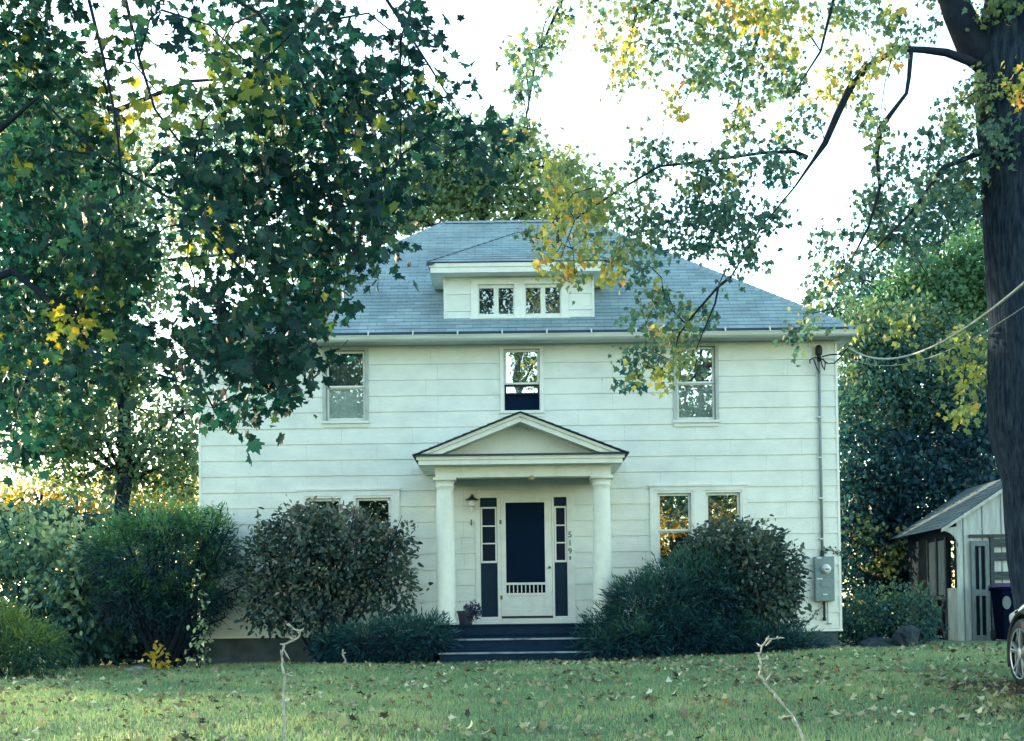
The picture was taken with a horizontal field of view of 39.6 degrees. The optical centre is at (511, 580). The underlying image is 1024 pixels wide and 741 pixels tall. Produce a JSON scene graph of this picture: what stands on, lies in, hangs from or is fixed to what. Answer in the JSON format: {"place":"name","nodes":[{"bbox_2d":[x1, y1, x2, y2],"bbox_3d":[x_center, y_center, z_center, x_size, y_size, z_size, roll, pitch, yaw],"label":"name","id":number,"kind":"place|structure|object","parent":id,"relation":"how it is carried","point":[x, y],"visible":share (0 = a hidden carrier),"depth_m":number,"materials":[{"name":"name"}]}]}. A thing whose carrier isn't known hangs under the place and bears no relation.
{"place":"outdoors","nodes":[
{"label":"outdoors","id":0,"kind":"place"},
{"bbox_2d":[0,0,993,616],"label":"sky","id":1,"kind":"structure","parent":0,"point":[569,99],"materials":[{"name":"white"}]},
{"bbox_2d":[0,627,1023,740],"bbox_3d":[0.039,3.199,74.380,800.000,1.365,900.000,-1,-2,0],"label":"lawn","id":2,"kind":"structure","parent":0,"point":[191,660],"depth_m":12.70,"materials":[{"name":"plant"}]},
{"bbox_2d":[0,146,70,550],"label":"background tree","id":3,"kind":"object","parent":2,"relation":"on","point":[7,346],"visible":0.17,"depth_m":29.64,"materials":[{"name":"green plant"}]},
{"bbox_2d":[0,592,82,678],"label":"lime bush","id":4,"kind":"object","parent":2,"relation":"on","point":[18,618],"visible":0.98,"depth_m":21.67,"materials":[{"name":"green plant"}]},
{"bbox_2d":[0,455,146,589],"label":"golden bush","id":5,"kind":"object","parent":2,"relation":"on","point":[18,492],"visible":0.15,"depth_m":48.28,"materials":[{"name":"yellow plant"}]},
{"bbox_2d":[0,487,155,670],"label":"vine covered hedge","id":6,"kind":"object","parent":2,"relation":"on","point":[75,603],"visible":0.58,"depth_m":24.18,"materials":[{"name":"green plant"}]},
{"bbox_2d":[0,483,202,659],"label":"bush","id":7,"kind":"object","parent":2,"relation":"on","point":[72,511],"visible":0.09,"depth_m":28.86,"materials":[{"name":"green plant"}]},
{"bbox_2d":[30,554,203,666],"bbox_3d":[-7.461,0.569,26.916,3.960,2.508,2.170,-1,-2,0],"label":"bush","id":8,"kind":"object","parent":2,"relation":"on","point":[135,654],"visible":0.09,"depth_m":26.34,"materials":[{"name":"green plant"}]},
{"bbox_2d":[127,666,148,671],"bbox_3d":[-6.114,1.456,23.217,0.413,0.109,0.395,1,-2,-37],"label":"stepping stone","id":9,"kind":"object","parent":2,"relation":"on","point":[130,669],"visible":0.56,"depth_m":23.12,"materials":[{"name":"grey stone"}]},
{"bbox_2d":[81,460,198,566],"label":"golden bush","id":10,"kind":"object","parent":2,"relation":"on","point":[155,504],"visible":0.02,"depth_m":48.12,"materials":[{"name":"yellow plant"}]},
{"bbox_2d":[0,23,306,657],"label":"background tree","id":11,"kind":"object","parent":2,"relation":"on","point":[125,472],"visible":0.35,"depth_m":33.56,"materials":[{"name":"green plant"}]},
{"bbox_2d":[68,493,251,668],"bbox_3d":[-5.801,0.069,23.681,3.065,3.030,2.030,-1,-2,0],"label":"bush","id":12,"kind":"object","parent":2,"relation":"on","point":[210,551],"visible":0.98,"depth_m":23.47,"materials":[{"name":"green plant"}]},
{"bbox_2d":[142,640,178,669],"bbox_3d":[-5.659,1.258,22.910,0.493,0.589,0.505,1,-2,-38],"label":"autumn seedling","id":13,"kind":"object","parent":2,"relation":"on","point":[154,657],"visible":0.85,"depth_m":22.89,"materials":[{"name":"yellow plant"}]},
{"bbox_2d":[0,91,348,445],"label":"background tree","id":14,"kind":"object","parent":2,"relation":"on","point":[136,129],"visible":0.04,"depth_m":40.50,"materials":[{"name":"green plant"}]},
{"bbox_2d":[185,569,213,670],"bbox_3d":[-5.068,0.664,23.040,0.500,1.706,0.465,-1,-2,0],"label":"climbing vine","id":15,"kind":"object","parent":2,"relation":"on","point":[197,645],"visible":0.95,"depth_m":22.99,"materials":[{"name":"green plant"}]},
{"bbox_2d":[0,0,529,486],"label":"maple tree","id":16,"kind":"object","parent":2,"relation":"on","point":[92,272],"visible":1,"depth_m":11.66,"materials":[{"name":"green plant"}]},
{"bbox_2d":[278,623,303,740],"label":"dry stalk","id":17,"kind":"object","parent":2,"relation":"on","point":[282,701],"visible":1,"depth_m":7.82,"materials":[{"name":"beige plant"}]},
{"bbox_2d":[229,495,433,662],"bbox_3d":[-2.959,0.007,23.160,3.372,2.878,2.177,-1,-2,0],"label":"rhododendron","id":18,"kind":"object","parent":2,"relation":"on","point":[286,589],"visible":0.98,"depth_m":23.04,"materials":[{"name":"green plant"}]},
{"bbox_2d":[342,649,345,662],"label":"dry stalk","id":19,"kind":"object","parent":2,"relation":"on","point":[343,652],"visible":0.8,"depth_m":22.10,"materials":[{"name":"beige plant"}]},
{"bbox_2d":[300,606,463,664],"bbox_3d":[-2.082,0.928,22.664,2.661,1.084,1.580,-1,-2,0],"label":"juniper","id":20,"kind":"object","parent":2,"relation":"on","point":[421,647],"visible":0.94,"depth_m":22.43,"materials":[{"name":"green plant"}]},
{"bbox_2d":[344,101,634,245],"bbox_3d":[-0.573,-5.633,38.681,8.223,15.144,3.844,-1,-2,15],"label":"background tree","id":21,"kind":"object","parent":2,"relation":"on","point":[448,193],"visible":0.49,"depth_m":38.39,"materials":[{"name":"green plant"}]},
{"bbox_2d":[0,641,1023,740],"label":"fallen leaves","id":22,"kind":"object","parent":2,"relation":"on","point":[953,686],"visible":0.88,"depth_m":15.00,"materials":[{"name":"brown plant"}]},
{"bbox_2d":[177,218,856,664],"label":"house","id":23,"kind":"structure","parent":2,"relation":"on","point":[461,400],"depth_m":24.49,"materials":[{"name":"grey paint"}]},
{"bbox_2d":[304,496,342,582],"bbox_3d":[-3.239,-0.704,24.505,0.710,1.485,0.190,-1,-2,0],"label":"window","id":24,"kind":"structure","parent":23,"relation":"in","point":[319,498],"depth_m":24.49,"materials":[{"name":"white paint"}]},
{"bbox_2d":[322,348,369,427],"bbox_3d":[-2.871,-3.321,24.627,0.830,1.365,0.287,-1,-2,0],"label":"window","id":25,"kind":"structure","parent":23,"relation":"in","point":[346,402],"depth_m":24.64,"materials":[{"name":"glass"}]},
{"bbox_2d":[354,496,393,579],"bbox_3d":[-2.379,-0.715,24.505,0.710,1.485,0.190,-1,-2,0],"label":"window","id":26,"kind":"structure","parent":23,"relation":"in","point":[356,498],"depth_m":24.51,"materials":[{"name":"white paint"}]},
{"bbox_2d":[457,600,482,624],"bbox_3d":[-0.687,0.511,23.119,0.430,0.412,0.367,-1,-2,0],"label":"flower pot","id":27,"kind":"object","parent":23,"relation":"on","point":[468,613],"visible":1,"depth_m":23.07,"materials":[{"name":"grey ceramic"}]},
{"bbox_2d":[500,346,544,416],"bbox_3d":[0.171,-3.424,24.629,0.775,1.215,0.287,-1,-2,0],"label":"window","id":28,"kind":"structure","parent":23,"relation":"in","point":[524,397],"depth_m":24.61,"materials":[{"name":"white paint"}]},
{"bbox_2d":[499,499,552,615],"bbox_3d":[0.241,-0.390,24.436,0.902,1.998,0.088,-1,-2,0],"label":"screen door","id":29,"kind":"structure","parent":23,"relation":"in","point":[526,525],"depth_m":24.45,"materials":[{"name":"white paint"}]},
{"bbox_2d":[655,491,693,573],"bbox_3d":[2.800,-0.830,24.524,0.650,1.420,0.156,-1,-2,0],"label":"window","id":30,"kind":"structure","parent":23,"relation":"in","point":[657,493],"depth_m":24.51,"materials":[{"name":"white paint"}]},
{"bbox_2d":[673,344,720,426],"bbox_3d":[3.174,-3.365,24.626,0.820,1.425,0.287,-1,-2,0],"label":"window","id":31,"kind":"structure","parent":23,"relation":"in","point":[695,399],"depth_m":24.63,"materials":[{"name":"glass"}]},
{"bbox_2d":[704,490,742,531],"bbox_3d":[3.640,-0.840,24.524,0.660,1.420,0.156,-1,-2,0],"label":"window","id":32,"kind":"structure","parent":23,"relation":"in","point":[709,492],"depth_m":24.51,"materials":[{"name":"white paint"}]},
{"bbox_2d":[824,546,846,557],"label":"ivy sprig","id":33,"kind":"object","parent":23,"relation":"attached to","point":[840,552],"visible":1,"depth_m":24.42,"materials":[{"name":"green plant"}]},
{"bbox_2d":[848,282,1023,359],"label":"service cable","id":34,"kind":"object","parent":23,"relation":"attached to","point":[1021,285],"visible":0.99,"depth_m":13.32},
{"bbox_2d":[848,307,1023,365],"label":"phone cable","id":35,"kind":"object","parent":23,"relation":"attached to","point":[949,349],"visible":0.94,"depth_m":14.68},
{"bbox_2d":[564,540,781,661],"bbox_3d":[2.530,0.390,22.667,3.518,2.218,2.016,0,-2,-13],"label":"juniper","id":36,"kind":"object","parent":2,"relation":"on","point":[671,628],"visible":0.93,"depth_m":22.33,"materials":[{"name":"green plant"}]},
{"bbox_2d":[668,512,813,650],"bbox_3d":[3.667,0.056,23.100,2.500,2.376,1.797,-1,-2,0],"label":"rhododendron","id":37,"kind":"object","parent":2,"relation":"on","point":[778,589],"visible":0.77,"depth_m":22.83,"materials":[{"name":"green plant"}]},
{"bbox_2d":[490,0,1023,610],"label":"maple tree","id":38,"kind":"object","parent":2,"relation":"on","point":[988,42],"visible":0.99,"depth_m":15.80,"materials":[{"name":"green plant"}]},
{"bbox_2d":[719,616,831,653],"bbox_3d":[4.168,0.899,22.747,1.969,0.799,1.307,-1,-2,0],"label":"juniper","id":39,"kind":"object","parent":2,"relation":"on","point":[796,638],"visible":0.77,"depth_m":22.54,"materials":[{"name":"green plant"}]},
{"bbox_2d":[755,636,809,740],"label":"dry stalk","id":40,"kind":"object","parent":2,"relation":"on","point":[774,693],"visible":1,"depth_m":8.02,"materials":[{"name":"beige plant"}]},
{"bbox_2d":[857,637,893,647],"bbox_3d":[6.248,1.067,24.116,0.743,0.207,0.425,-1,-2,0],"label":"boulder","id":41,"kind":"object","parent":2,"relation":"on","point":[874,642],"visible":0.6,"depth_m":23.96,"materials":[{"name":"grey stone"}]},
{"bbox_2d":[833,576,949,645],"bbox_3d":[6.541,0.584,25.071,2.334,1.348,1.615,-1,-2,0],"label":"bush","id":42,"kind":"object","parent":2,"relation":"on","point":[884,625],"visible":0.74,"depth_m":24.96,"materials":[{"name":"green plant"}]},
{"bbox_2d":[811,165,987,606],"bbox_3d":[11.032,-5.170,39.620,8.500,13.706,5.272,0,-2,-25],"label":"background tree","id":43,"kind":"object","parent":2,"relation":"on","point":[847,290],"visible":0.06,"depth_m":39.51,"materials":[{"name":"green plant"}]},
{"bbox_2d":[892,625,919,647],"bbox_3d":[6.628,0.987,23.823,0.385,0.496,0.363,1,-2,-41],"label":"boulder","id":44,"kind":"object","parent":2,"relation":"on","point":[904,635],"visible":0.68,"depth_m":23.71,"materials":[{"name":"grey stone"}]},
{"bbox_2d":[825,216,987,444],"bbox_3d":[10.575,-3.715,34.537,5.739,10.513,2.626,-1,-2,0],"label":"background tree","id":45,"kind":"object","parent":2,"relation":"on","point":[964,273],"visible":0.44,"depth_m":34.29,"materials":[{"name":"green plant"}]},
{"bbox_2d":[835,285,999,639],"bbox_3d":[9.404,-2.665,31.883,6.112,8.303,3.550,-1,-2,0],"label":"background tree","id":46,"kind":"object","parent":2,"relation":"on","point":[876,519],"visible":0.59,"depth_m":31.38,"materials":[{"name":"green plant"}]},
{"bbox_2d":[891,479,1009,640],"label":"shed","id":47,"kind":"structure","parent":2,"relation":"on","point":[956,545],"depth_m":26.88,"materials":[{"name":"grey wood"}]},
{"bbox_2d":[970,541,990,639],"bbox_3d":[8.833,0.191,26.802,0.340,1.881,0.060,-1,-2,0],"label":"front door","id":48,"kind":"structure","parent":47,"relation":"in","point":[980,571],"depth_m":26.79,"materials":[{"name":"grey wood"}]},
{"bbox_2d":[988,583,1013,640],"bbox_3d":[9.122,0.572,26.000,0.608,1.068,0.723,-1,-2,0],"label":"trash bin","id":49,"kind":"object","parent":2,"relation":"on","point":[1002,602],"visible":0.56,"depth_m":25.79,"materials":[{"name":"blue plastic"}]},
{"bbox_2d":[803,603,822,624],"bbox_3d":[5.109,0.623,24.404,0.549,0.485,0.101,-1,-2,2],"label":"wall creeper","id":50,"kind":"object","parent":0,"point":[814,614],"depth_m":24.40,"materials":[{"name":"green plant"}]},
{"bbox_2d":[919,679,1023,718],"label":"driveway","id":51,"kind":"structure","parent":0,"point":[1000,687],"depth_m":13.62,"materials":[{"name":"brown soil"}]},
{"bbox_2d":[1007,603,1023,687],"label":"parked car","id":52,"kind":"object","parent":51,"relation":"on","point":[1015,649],"visible":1,"depth_m":13.97,"materials":[{"name":"black paint"}]}
]}

